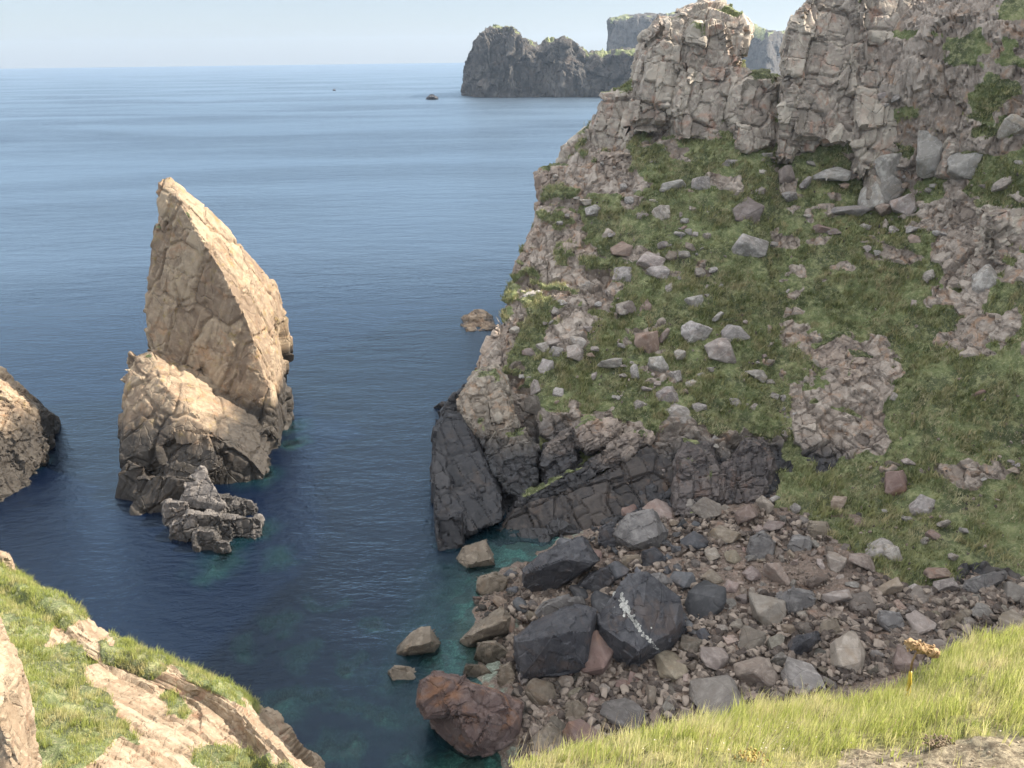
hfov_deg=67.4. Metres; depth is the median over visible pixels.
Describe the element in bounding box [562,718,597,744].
boulder
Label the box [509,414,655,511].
rock ledge
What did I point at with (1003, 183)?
rock
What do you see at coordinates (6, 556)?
rock
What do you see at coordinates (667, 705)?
boulder
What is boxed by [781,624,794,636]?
boulder
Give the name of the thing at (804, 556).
boulder
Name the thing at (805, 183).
rock
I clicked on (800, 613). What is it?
boulder
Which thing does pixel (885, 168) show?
rock
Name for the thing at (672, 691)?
boulder
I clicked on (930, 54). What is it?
hillside
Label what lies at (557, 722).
boulder
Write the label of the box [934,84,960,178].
rock crag
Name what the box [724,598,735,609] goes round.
boulder
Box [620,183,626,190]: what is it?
rock
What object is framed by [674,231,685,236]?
rock
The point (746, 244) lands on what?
rock
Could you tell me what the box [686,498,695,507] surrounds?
boulder
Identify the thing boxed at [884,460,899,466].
rock
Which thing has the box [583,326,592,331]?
rock
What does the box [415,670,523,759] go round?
boulder
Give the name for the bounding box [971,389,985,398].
rock
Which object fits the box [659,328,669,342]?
rock
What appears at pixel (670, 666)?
boulder
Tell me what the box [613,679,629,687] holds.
boulder
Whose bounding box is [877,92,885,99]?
rock
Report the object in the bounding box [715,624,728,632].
boulder
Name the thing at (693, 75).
rock crag
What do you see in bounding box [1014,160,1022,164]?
rock
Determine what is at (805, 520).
boulder
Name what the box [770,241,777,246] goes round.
rock
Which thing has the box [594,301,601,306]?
rock
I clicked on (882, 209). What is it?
rock
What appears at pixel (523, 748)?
boulder
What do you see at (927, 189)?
rock
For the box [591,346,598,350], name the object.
rock
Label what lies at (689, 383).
rock
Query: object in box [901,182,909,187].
rock
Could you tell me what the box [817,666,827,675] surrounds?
boulder
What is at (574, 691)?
boulder
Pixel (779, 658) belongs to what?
boulder
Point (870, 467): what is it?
turf stones
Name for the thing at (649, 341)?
rock
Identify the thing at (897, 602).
boulder
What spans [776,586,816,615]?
boulder
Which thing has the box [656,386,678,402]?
rock
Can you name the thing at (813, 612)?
boulder
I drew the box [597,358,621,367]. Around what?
rock
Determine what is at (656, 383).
rock
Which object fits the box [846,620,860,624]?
boulder
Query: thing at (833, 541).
boulder
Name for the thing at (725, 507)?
boulder
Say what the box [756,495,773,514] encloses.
boulder
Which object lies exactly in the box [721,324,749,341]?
rock
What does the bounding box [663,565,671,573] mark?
boulder
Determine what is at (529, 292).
rock
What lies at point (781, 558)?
boulder
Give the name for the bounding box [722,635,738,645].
boulder
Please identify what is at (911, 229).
rock
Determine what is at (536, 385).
rock
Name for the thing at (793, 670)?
boulder
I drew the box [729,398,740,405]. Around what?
rock
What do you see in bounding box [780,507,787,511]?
boulder
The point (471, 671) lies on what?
boulder
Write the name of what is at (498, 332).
rock buttress
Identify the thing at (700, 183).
rock
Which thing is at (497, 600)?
boulder
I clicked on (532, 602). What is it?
boulder
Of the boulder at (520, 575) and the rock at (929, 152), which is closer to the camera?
the boulder at (520, 575)
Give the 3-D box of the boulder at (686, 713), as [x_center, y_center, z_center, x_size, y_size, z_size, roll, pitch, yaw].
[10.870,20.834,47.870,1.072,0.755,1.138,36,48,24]
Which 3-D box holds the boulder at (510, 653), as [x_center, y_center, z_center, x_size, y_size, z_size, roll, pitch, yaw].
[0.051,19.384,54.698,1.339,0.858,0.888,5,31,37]
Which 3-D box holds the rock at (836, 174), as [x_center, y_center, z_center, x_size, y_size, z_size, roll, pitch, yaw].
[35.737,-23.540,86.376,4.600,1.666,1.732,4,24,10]
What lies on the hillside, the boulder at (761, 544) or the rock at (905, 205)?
the rock at (905, 205)
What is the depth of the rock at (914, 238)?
80.11 m
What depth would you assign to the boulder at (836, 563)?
59.05 m
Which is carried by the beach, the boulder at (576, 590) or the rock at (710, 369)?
the boulder at (576, 590)
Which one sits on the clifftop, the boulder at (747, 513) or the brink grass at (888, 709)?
the brink grass at (888, 709)
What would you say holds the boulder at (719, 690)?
on the beach
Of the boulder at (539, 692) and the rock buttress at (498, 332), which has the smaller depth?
the boulder at (539, 692)
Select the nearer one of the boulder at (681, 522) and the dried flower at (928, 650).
the dried flower at (928, 650)
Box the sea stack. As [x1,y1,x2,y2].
[115,177,293,515]
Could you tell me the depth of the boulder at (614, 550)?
64.57 m
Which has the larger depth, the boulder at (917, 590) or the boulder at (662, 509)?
the boulder at (662, 509)
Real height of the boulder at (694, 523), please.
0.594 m
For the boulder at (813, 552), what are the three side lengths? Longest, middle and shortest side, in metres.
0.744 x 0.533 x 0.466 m
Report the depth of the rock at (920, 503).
63.16 m
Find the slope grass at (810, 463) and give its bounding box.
[498,79,1023,586]
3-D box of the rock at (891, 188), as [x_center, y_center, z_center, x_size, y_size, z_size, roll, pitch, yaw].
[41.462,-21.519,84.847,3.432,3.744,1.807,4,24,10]
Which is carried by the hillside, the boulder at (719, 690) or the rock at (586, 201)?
the rock at (586, 201)
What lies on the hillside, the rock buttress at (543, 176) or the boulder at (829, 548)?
the rock buttress at (543, 176)
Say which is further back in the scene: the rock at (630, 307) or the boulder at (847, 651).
the rock at (630, 307)
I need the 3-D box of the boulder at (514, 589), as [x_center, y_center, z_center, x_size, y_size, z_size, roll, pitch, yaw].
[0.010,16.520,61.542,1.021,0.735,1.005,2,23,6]
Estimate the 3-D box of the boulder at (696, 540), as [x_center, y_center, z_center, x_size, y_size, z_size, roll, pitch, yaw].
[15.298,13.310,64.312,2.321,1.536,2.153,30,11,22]
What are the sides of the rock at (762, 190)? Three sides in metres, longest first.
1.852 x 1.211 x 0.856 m
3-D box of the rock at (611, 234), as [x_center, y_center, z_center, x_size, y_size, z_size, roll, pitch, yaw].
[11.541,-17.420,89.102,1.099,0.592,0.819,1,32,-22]
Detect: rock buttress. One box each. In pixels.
[456,363,541,498]
[475,316,515,369]
[512,150,630,274]
[933,202,1023,279]
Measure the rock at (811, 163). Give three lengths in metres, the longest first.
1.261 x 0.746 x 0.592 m
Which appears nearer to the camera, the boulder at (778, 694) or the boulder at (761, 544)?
the boulder at (778, 694)
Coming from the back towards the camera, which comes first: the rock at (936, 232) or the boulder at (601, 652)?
the rock at (936, 232)
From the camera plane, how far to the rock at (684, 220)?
87.32 m
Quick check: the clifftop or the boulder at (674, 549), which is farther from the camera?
the boulder at (674, 549)
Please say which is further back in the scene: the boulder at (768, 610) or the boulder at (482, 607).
the boulder at (482, 607)
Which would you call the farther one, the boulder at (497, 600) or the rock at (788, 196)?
the rock at (788, 196)
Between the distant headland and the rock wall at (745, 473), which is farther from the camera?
the distant headland
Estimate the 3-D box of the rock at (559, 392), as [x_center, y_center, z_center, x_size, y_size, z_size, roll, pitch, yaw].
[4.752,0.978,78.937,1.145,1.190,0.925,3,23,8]
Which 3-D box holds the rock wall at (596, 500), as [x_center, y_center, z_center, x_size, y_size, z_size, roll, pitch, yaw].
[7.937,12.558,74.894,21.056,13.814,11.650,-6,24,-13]
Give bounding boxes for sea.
[0,63,601,767]
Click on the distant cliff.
(624, 30)
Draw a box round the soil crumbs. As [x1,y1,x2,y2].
[840,736,1020,767]
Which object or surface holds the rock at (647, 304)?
on the hillside
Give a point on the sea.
(376, 221)
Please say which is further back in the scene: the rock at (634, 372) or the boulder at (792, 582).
the rock at (634, 372)
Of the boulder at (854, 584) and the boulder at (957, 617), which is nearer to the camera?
the boulder at (957, 617)
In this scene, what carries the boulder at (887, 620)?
on the beach
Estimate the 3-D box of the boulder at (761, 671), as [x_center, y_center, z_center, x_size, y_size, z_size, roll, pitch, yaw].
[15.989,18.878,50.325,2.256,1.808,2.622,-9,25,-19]
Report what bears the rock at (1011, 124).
on the hillside
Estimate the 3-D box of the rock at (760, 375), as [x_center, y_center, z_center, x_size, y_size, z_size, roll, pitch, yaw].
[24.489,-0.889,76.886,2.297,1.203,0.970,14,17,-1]
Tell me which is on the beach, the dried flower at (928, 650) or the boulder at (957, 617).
the boulder at (957, 617)
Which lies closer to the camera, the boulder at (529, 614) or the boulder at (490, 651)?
the boulder at (490, 651)
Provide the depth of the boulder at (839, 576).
57.99 m
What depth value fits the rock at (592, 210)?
90.98 m
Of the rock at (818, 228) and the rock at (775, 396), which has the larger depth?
the rock at (818, 228)
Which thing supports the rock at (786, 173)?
on the hillside
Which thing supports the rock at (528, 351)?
on the hillside
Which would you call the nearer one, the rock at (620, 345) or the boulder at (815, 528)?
the boulder at (815, 528)
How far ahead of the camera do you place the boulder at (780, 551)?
61.78 m
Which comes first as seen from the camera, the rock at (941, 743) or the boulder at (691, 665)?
the rock at (941, 743)
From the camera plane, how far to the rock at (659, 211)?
88.16 m
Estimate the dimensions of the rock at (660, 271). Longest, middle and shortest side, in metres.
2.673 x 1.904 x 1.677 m
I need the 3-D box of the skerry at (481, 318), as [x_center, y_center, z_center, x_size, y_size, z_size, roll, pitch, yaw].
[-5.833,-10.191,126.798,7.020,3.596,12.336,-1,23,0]
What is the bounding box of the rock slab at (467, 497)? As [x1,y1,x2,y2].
[429,383,503,550]
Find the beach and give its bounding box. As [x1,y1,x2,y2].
[215,424,1021,767]
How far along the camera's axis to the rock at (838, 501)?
66.12 m
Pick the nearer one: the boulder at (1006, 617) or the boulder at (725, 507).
the boulder at (1006, 617)
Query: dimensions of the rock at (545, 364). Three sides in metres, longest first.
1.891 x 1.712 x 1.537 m
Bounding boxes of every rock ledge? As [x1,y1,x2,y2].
[160,493,264,560]
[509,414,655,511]
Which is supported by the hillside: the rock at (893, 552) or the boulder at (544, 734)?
the rock at (893, 552)
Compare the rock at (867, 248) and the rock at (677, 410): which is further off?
the rock at (867, 248)
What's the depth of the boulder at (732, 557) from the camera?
61.79 m
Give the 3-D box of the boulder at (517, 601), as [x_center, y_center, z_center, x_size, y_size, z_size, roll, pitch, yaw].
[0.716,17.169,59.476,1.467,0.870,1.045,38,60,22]
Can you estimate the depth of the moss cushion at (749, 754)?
4.70 m
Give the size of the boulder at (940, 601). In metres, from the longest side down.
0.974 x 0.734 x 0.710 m
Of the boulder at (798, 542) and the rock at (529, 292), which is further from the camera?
the rock at (529, 292)
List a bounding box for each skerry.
[426,94,437,99]
[433,401,445,407]
[460,309,496,331]
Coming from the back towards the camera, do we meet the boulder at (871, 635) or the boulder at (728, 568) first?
the boulder at (728, 568)
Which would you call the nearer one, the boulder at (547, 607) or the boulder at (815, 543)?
the boulder at (547, 607)
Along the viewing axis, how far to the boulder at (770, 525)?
64.54 m
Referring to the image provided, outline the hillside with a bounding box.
[480,0,1023,585]
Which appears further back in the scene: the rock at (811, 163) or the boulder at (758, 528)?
the rock at (811, 163)
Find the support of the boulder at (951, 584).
on the beach
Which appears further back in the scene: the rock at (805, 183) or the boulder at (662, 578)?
the rock at (805, 183)
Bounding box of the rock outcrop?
[809,328,892,385]
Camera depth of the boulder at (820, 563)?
59.45 m
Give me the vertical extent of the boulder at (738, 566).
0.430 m
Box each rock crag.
[555,0,779,163]
[774,0,917,211]
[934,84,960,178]
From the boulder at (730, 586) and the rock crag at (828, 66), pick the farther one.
the rock crag at (828, 66)
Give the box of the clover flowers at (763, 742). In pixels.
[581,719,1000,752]
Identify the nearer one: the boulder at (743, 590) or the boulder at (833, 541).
the boulder at (743, 590)
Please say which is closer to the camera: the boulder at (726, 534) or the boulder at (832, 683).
the boulder at (832, 683)
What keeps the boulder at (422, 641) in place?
on the beach
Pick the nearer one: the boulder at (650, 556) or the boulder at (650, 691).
the boulder at (650, 691)
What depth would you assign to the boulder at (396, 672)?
53.68 m
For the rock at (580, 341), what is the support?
on the hillside
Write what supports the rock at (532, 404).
on the hillside
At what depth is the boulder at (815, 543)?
62.07 m
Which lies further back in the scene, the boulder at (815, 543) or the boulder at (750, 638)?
the boulder at (815, 543)
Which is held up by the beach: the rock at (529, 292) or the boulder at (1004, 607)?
the boulder at (1004, 607)
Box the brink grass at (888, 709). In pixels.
[508,617,1023,767]
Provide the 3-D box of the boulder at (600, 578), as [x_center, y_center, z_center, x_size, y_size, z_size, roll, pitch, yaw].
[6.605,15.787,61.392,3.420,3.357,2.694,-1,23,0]
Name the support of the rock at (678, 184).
on the hillside
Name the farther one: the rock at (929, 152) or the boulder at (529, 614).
the rock at (929, 152)
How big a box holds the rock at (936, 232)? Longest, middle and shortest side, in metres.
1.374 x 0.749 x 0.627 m
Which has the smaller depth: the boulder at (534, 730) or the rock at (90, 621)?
the rock at (90, 621)
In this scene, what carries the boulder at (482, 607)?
on the beach
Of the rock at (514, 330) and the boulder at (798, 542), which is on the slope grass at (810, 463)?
the rock at (514, 330)
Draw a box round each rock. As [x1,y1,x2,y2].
[0,366,60,501]
[0,550,15,571]
[80,608,97,626]
[179,465,226,510]
[509,326,519,333]
[522,348,535,355]
[523,290,535,296]
[524,395,540,414]
[530,379,540,395]
[536,342,549,351]
[538,358,553,373]
[546,338,560,346]
[548,346,563,356]
[551,307,559,314]
[552,387,563,396]
[557,299,567,304]
[566,344,583,360]
[569,336,586,348]
[579,199,591,204]
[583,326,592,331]
[585,204,600,215]
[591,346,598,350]
[591,372,596,379]
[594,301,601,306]
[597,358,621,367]
[607,231,615,236]
[610,241,632,256]
[612,266,632,281]
[615,300,630,314]
[617,343,624,347]
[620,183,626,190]
[623,301,636,315]
[624,196,633,203]
[630,364,638,379]
[633,210,648,218]
[633,400,646,408]
[634,330,658,353]
[636,251,665,267]
[639,299,651,310]
[641,386,651,390]
[646,265,669,279]
[648,356,668,372]
[651,205,669,220]
[653,381,660,385]
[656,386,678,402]
[657,241,668,249]
[659,179,685,191]
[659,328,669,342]
[665,251,677,260]
[665,282,671,291]
[667,403,690,423]
[668,370,681,381]
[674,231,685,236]
[674,349,685,360]
[678,251,689,258]
[680,218,688,223]
[681,321,712,342]
[684,295,703,306]
[685,228,691,235]
[685,242,695,250]
[685,379,696,386]
[691,176,710,189]
[692,403,706,411]
[694,267,705,276]
[703,233,710,238]
[704,338,735,363]
[707,367,713,371]
[709,267,717,272]
[712,311,723,321]
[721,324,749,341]
[722,159,737,166]
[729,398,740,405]
[731,234,768,257]
[732,196,764,223]
[745,369,766,382]
[750,403,757,409]
[752,187,766,193]
[762,152,772,156]
[766,379,774,383]
[769,495,779,502]
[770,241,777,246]
[770,392,779,399]
[778,165,794,184]
[782,191,797,201]
[799,176,811,188]
[806,161,815,165]
[812,167,851,180]
[813,224,830,233]
[827,228,840,234]
[830,496,846,510]
[831,205,871,216]
[840,182,849,188]
[850,169,857,179]
[858,181,884,208]
[861,223,871,229]
[863,245,871,252]
[865,538,893,559]
[873,152,901,182]
[874,250,880,255]
[875,203,891,215]
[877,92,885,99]
[880,175,905,203]
[882,543,902,561]
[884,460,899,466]
[884,470,907,496]
[888,226,898,232]
[889,193,916,215]
[889,392,897,400]
[891,95,900,102]
[896,163,909,169]
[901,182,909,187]
[901,458,915,464]
[901,516,911,521]
[906,226,917,233]
[907,234,920,242]
[909,494,934,515]
[916,130,942,178]
[920,537,928,543]
[922,269,935,281]
[923,567,954,578]
[924,187,931,192]
[925,529,940,539]
[932,230,946,235]
[936,520,950,527]
[946,152,982,179]
[948,553,958,560]
[959,527,968,532]
[970,471,981,477]
[971,264,997,293]
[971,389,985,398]
[991,176,1012,191]
[997,114,1023,139]
[1006,466,1019,474]
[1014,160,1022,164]
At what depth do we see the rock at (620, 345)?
80.28 m
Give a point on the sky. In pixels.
(33, 33)
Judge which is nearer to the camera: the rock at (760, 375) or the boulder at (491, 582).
the boulder at (491, 582)
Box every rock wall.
[497,445,672,546]
[670,436,776,517]
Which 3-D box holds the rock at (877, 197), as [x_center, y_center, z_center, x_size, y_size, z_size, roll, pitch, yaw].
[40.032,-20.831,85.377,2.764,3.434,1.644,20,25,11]
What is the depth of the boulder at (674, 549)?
63.84 m
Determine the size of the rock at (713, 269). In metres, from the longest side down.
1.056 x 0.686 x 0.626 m
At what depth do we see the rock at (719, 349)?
77.36 m
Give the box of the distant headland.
[460,24,634,97]
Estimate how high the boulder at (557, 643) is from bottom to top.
7.718 m
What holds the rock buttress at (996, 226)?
on the hillside
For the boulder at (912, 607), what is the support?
on the beach
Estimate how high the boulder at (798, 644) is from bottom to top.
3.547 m
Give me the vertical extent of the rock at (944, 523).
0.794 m
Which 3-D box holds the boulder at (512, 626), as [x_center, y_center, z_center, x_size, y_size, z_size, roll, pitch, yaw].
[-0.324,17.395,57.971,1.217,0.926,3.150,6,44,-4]
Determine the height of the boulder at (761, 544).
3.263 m
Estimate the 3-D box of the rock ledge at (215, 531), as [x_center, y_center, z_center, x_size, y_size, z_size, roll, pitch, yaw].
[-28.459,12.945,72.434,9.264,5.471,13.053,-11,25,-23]
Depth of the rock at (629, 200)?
90.12 m
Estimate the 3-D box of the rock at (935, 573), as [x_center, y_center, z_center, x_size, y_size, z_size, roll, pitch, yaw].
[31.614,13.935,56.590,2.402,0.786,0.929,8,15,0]
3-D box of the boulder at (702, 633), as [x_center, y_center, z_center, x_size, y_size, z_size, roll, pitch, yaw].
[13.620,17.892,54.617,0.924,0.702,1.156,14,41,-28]
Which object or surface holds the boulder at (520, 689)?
on the beach
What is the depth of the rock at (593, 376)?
78.56 m
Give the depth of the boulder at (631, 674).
51.48 m
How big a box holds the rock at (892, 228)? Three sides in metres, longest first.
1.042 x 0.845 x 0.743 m
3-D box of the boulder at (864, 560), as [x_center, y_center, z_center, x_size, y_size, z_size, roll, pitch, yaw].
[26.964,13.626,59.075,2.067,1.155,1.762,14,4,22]
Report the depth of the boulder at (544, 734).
47.28 m
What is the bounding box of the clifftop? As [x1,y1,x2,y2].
[513,628,1023,767]
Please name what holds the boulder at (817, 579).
on the beach
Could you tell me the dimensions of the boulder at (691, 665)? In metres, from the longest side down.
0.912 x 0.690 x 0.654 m
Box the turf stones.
[506,107,1023,581]
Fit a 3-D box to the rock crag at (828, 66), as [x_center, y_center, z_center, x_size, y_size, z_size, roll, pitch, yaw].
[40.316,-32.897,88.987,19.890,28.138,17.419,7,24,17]
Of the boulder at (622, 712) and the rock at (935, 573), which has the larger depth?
the rock at (935, 573)
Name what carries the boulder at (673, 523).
on the beach
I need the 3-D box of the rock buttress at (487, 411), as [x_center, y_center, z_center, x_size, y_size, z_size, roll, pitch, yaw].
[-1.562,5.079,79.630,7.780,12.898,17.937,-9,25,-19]
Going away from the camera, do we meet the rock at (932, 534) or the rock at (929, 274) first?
the rock at (932, 534)
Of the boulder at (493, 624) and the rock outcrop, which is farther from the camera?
the rock outcrop
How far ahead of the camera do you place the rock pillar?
16.93 m
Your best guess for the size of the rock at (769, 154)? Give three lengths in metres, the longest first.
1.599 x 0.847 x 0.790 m
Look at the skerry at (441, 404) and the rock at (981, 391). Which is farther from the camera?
the skerry at (441, 404)
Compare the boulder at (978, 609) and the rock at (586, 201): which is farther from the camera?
the rock at (586, 201)
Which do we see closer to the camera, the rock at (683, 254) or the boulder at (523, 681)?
the boulder at (523, 681)
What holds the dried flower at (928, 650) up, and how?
on the clifftop
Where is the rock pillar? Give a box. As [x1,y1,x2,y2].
[0,617,41,767]
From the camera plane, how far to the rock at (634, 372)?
77.56 m
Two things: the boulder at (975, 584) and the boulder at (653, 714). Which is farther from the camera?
the boulder at (975, 584)
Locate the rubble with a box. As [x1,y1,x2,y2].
[472,508,1023,756]
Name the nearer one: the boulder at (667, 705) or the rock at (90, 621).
the rock at (90, 621)
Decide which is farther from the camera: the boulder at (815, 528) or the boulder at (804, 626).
the boulder at (815, 528)
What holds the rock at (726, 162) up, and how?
on the hillside
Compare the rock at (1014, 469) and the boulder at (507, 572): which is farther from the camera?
the boulder at (507, 572)
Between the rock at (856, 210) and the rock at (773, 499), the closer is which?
the rock at (773, 499)
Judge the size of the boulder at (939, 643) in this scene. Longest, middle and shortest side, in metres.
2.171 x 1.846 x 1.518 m
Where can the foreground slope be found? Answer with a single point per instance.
(164, 740)
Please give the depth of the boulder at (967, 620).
51.22 m
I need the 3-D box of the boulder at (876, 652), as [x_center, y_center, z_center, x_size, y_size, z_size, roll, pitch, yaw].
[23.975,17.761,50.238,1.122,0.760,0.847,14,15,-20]
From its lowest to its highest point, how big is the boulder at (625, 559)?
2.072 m
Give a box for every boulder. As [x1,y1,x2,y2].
[388,665,415,680]
[396,626,440,661]
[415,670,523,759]
[456,539,495,573]
[460,606,510,647]
[462,663,492,679]
[473,596,481,600]
[473,640,507,664]
[476,571,508,595]
[478,604,486,610]
[492,595,506,607]
[494,661,514,685]
[501,594,514,631]
[503,569,517,578]
[506,586,518,592]
[506,650,513,657]
[512,686,523,694]
[513,597,529,612]
[513,603,596,682]
[518,562,528,582]
[518,672,528,684]
[518,743,532,761]
[521,536,599,591]
[524,610,537,621]
[525,678,555,705]
[527,599,537,605]
[528,726,539,736]
[529,722,567,752]
[535,594,585,618]
[549,716,564,730]
[556,538,570,544]
[558,675,573,686]
[562,699,586,722]
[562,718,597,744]
[568,687,582,697]
[569,585,587,598]
[577,566,614,591]
[581,630,613,675]
[587,693,598,708]
[591,590,611,611]
[594,550,602,557]
[595,571,687,667]
[598,521,616,547]
[599,683,609,693]
[600,698,646,730]
[607,561,628,580]
[611,547,617,554]
[612,508,668,550]
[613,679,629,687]
[621,504,636,515]
[621,554,641,567]
[628,671,639,682]
[641,547,667,565]
[642,499,675,519]
[645,685,656,705]
[650,709,661,721]
[651,572,672,585]
[655,650,687,681]
[661,539,671,546]
[662,695,674,710]
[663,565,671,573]
[669,520,677,526]
[669,683,677,694]
[670,545,680,552]
[670,571,695,590]
[672,532,680,536]
[673,563,681,570]
[677,519,686,528]
[677,634,702,651]
[678,709,692,718]
[680,531,707,550]
[683,673,689,686]
[684,580,726,618]
[685,620,696,635]
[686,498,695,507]
[686,660,698,671]
[689,675,742,714]
[690,497,721,518]
[691,559,700,567]
[692,521,699,526]
[696,628,709,639]
[699,646,728,670]
[701,569,723,584]
[704,547,720,560]
[708,525,741,542]
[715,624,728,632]
[722,504,729,509]
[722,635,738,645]
[723,566,731,570]
[724,550,741,563]
[724,580,738,592]
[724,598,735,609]
[729,618,743,628]
[733,563,744,569]
[733,656,778,688]
[734,504,757,524]
[735,594,747,603]
[738,624,766,649]
[740,587,746,593]
[742,566,761,580]
[743,692,759,701]
[745,555,755,560]
[746,530,775,558]
[748,592,786,626]
[749,587,754,592]
[752,525,763,533]
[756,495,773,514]
[762,562,790,585]
[763,520,784,530]
[765,554,774,561]
[767,634,784,649]
[770,652,787,666]
[770,691,787,702]
[772,536,781,543]
[775,547,783,554]
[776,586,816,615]
[778,555,783,562]
[779,515,786,521]
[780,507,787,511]
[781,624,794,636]
[781,657,825,691]
[787,534,812,551]
[787,549,794,557]
[787,631,821,655]
[789,503,800,513]
[790,559,798,564]
[790,579,795,586]
[796,611,807,616]
[797,622,811,634]
[798,553,807,559]
[799,516,808,523]
[805,572,827,588]
[806,608,819,618]
[807,520,832,539]
[810,549,816,556]
[812,540,819,547]
[814,648,825,654]
[816,548,823,555]
[816,559,824,569]
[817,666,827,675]
[819,617,840,633]
[821,589,851,603]
[822,676,836,688]
[825,546,833,551]
[826,551,846,572]
[829,539,837,543]
[830,631,865,673]
[836,574,843,578]
[840,543,850,549]
[845,581,861,587]
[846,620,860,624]
[847,591,876,616]
[849,553,874,571]
[865,631,874,641]
[867,576,874,581]
[867,665,878,674]
[869,650,884,657]
[877,609,903,631]
[878,577,903,595]
[884,639,894,646]
[892,644,918,672]
[894,599,906,609]
[903,585,933,603]
[905,610,936,634]
[906,605,915,611]
[915,654,925,660]
[926,639,952,656]
[933,577,958,591]
[933,598,945,605]
[941,608,971,629]
[961,617,974,628]
[962,570,1007,593]
[971,602,997,621]
[998,609,1023,627]
[1001,604,1008,610]
[1003,581,1023,601]
[1020,595,1023,607]
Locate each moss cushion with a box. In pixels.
[734,746,768,764]
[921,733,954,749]
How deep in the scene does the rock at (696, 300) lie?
81.76 m
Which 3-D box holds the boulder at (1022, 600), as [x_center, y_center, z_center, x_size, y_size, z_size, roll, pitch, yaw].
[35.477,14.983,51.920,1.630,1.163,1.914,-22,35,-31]
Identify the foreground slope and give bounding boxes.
[0,566,324,767]
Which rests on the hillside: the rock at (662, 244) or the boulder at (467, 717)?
the rock at (662, 244)
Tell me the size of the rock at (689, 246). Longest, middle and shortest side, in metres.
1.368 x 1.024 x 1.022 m
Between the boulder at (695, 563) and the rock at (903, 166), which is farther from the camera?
the rock at (903, 166)
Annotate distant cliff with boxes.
[606,12,784,74]
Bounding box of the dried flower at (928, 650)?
[904,638,940,695]
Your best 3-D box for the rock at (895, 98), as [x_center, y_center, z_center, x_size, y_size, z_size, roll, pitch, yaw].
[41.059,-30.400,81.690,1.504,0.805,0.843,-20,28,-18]
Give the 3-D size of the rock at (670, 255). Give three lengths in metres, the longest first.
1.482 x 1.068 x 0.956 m
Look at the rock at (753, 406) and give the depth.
74.76 m
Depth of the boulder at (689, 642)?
53.54 m
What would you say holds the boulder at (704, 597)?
on the beach
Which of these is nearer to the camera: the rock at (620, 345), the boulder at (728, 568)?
the boulder at (728, 568)
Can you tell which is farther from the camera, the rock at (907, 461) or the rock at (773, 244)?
the rock at (773, 244)
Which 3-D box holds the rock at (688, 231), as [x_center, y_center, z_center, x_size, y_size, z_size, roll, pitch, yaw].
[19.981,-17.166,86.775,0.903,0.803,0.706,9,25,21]
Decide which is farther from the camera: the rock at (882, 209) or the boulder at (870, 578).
the rock at (882, 209)
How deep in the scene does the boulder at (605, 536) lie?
65.61 m
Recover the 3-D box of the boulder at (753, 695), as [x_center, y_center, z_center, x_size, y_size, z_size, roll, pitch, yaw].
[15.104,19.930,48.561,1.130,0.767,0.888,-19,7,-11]
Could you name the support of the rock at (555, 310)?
on the hillside
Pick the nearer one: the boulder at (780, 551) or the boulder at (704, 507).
the boulder at (780, 551)
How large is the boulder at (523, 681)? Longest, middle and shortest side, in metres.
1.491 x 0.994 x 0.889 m
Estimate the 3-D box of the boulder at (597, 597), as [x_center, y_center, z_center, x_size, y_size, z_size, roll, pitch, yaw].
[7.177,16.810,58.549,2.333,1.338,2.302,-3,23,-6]
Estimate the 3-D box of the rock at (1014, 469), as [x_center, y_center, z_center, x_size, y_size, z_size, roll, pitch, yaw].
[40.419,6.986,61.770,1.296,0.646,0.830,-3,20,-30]
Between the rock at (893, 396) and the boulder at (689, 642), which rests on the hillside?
the rock at (893, 396)
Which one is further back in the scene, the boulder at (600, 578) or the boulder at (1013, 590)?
the boulder at (600, 578)
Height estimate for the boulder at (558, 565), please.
5.941 m
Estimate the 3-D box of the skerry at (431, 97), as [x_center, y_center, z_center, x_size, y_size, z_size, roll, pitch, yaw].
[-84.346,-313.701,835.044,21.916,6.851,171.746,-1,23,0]
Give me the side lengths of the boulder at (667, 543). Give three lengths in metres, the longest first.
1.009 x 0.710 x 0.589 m
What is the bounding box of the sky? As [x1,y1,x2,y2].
[0,0,805,68]
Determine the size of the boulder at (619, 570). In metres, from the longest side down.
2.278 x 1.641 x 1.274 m
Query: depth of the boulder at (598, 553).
64.42 m
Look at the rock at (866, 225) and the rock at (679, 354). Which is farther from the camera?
the rock at (866, 225)
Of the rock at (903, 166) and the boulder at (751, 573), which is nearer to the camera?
the boulder at (751, 573)
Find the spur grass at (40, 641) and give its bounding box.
[0,560,292,767]
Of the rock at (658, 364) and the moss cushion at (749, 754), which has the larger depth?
the rock at (658, 364)
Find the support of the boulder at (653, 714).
on the beach
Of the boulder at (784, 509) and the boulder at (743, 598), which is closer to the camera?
the boulder at (743, 598)
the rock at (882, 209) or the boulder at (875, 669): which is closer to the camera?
the boulder at (875, 669)
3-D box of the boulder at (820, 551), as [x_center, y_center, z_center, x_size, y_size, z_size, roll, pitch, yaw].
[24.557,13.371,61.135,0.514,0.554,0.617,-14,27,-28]
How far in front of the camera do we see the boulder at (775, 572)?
58.50 m
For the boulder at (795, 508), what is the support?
on the beach
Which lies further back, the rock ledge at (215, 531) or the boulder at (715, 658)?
the rock ledge at (215, 531)
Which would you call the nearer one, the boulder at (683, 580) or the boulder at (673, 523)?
the boulder at (683, 580)
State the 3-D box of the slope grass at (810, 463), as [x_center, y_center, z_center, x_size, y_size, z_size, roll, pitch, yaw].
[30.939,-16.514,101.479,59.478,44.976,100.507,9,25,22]

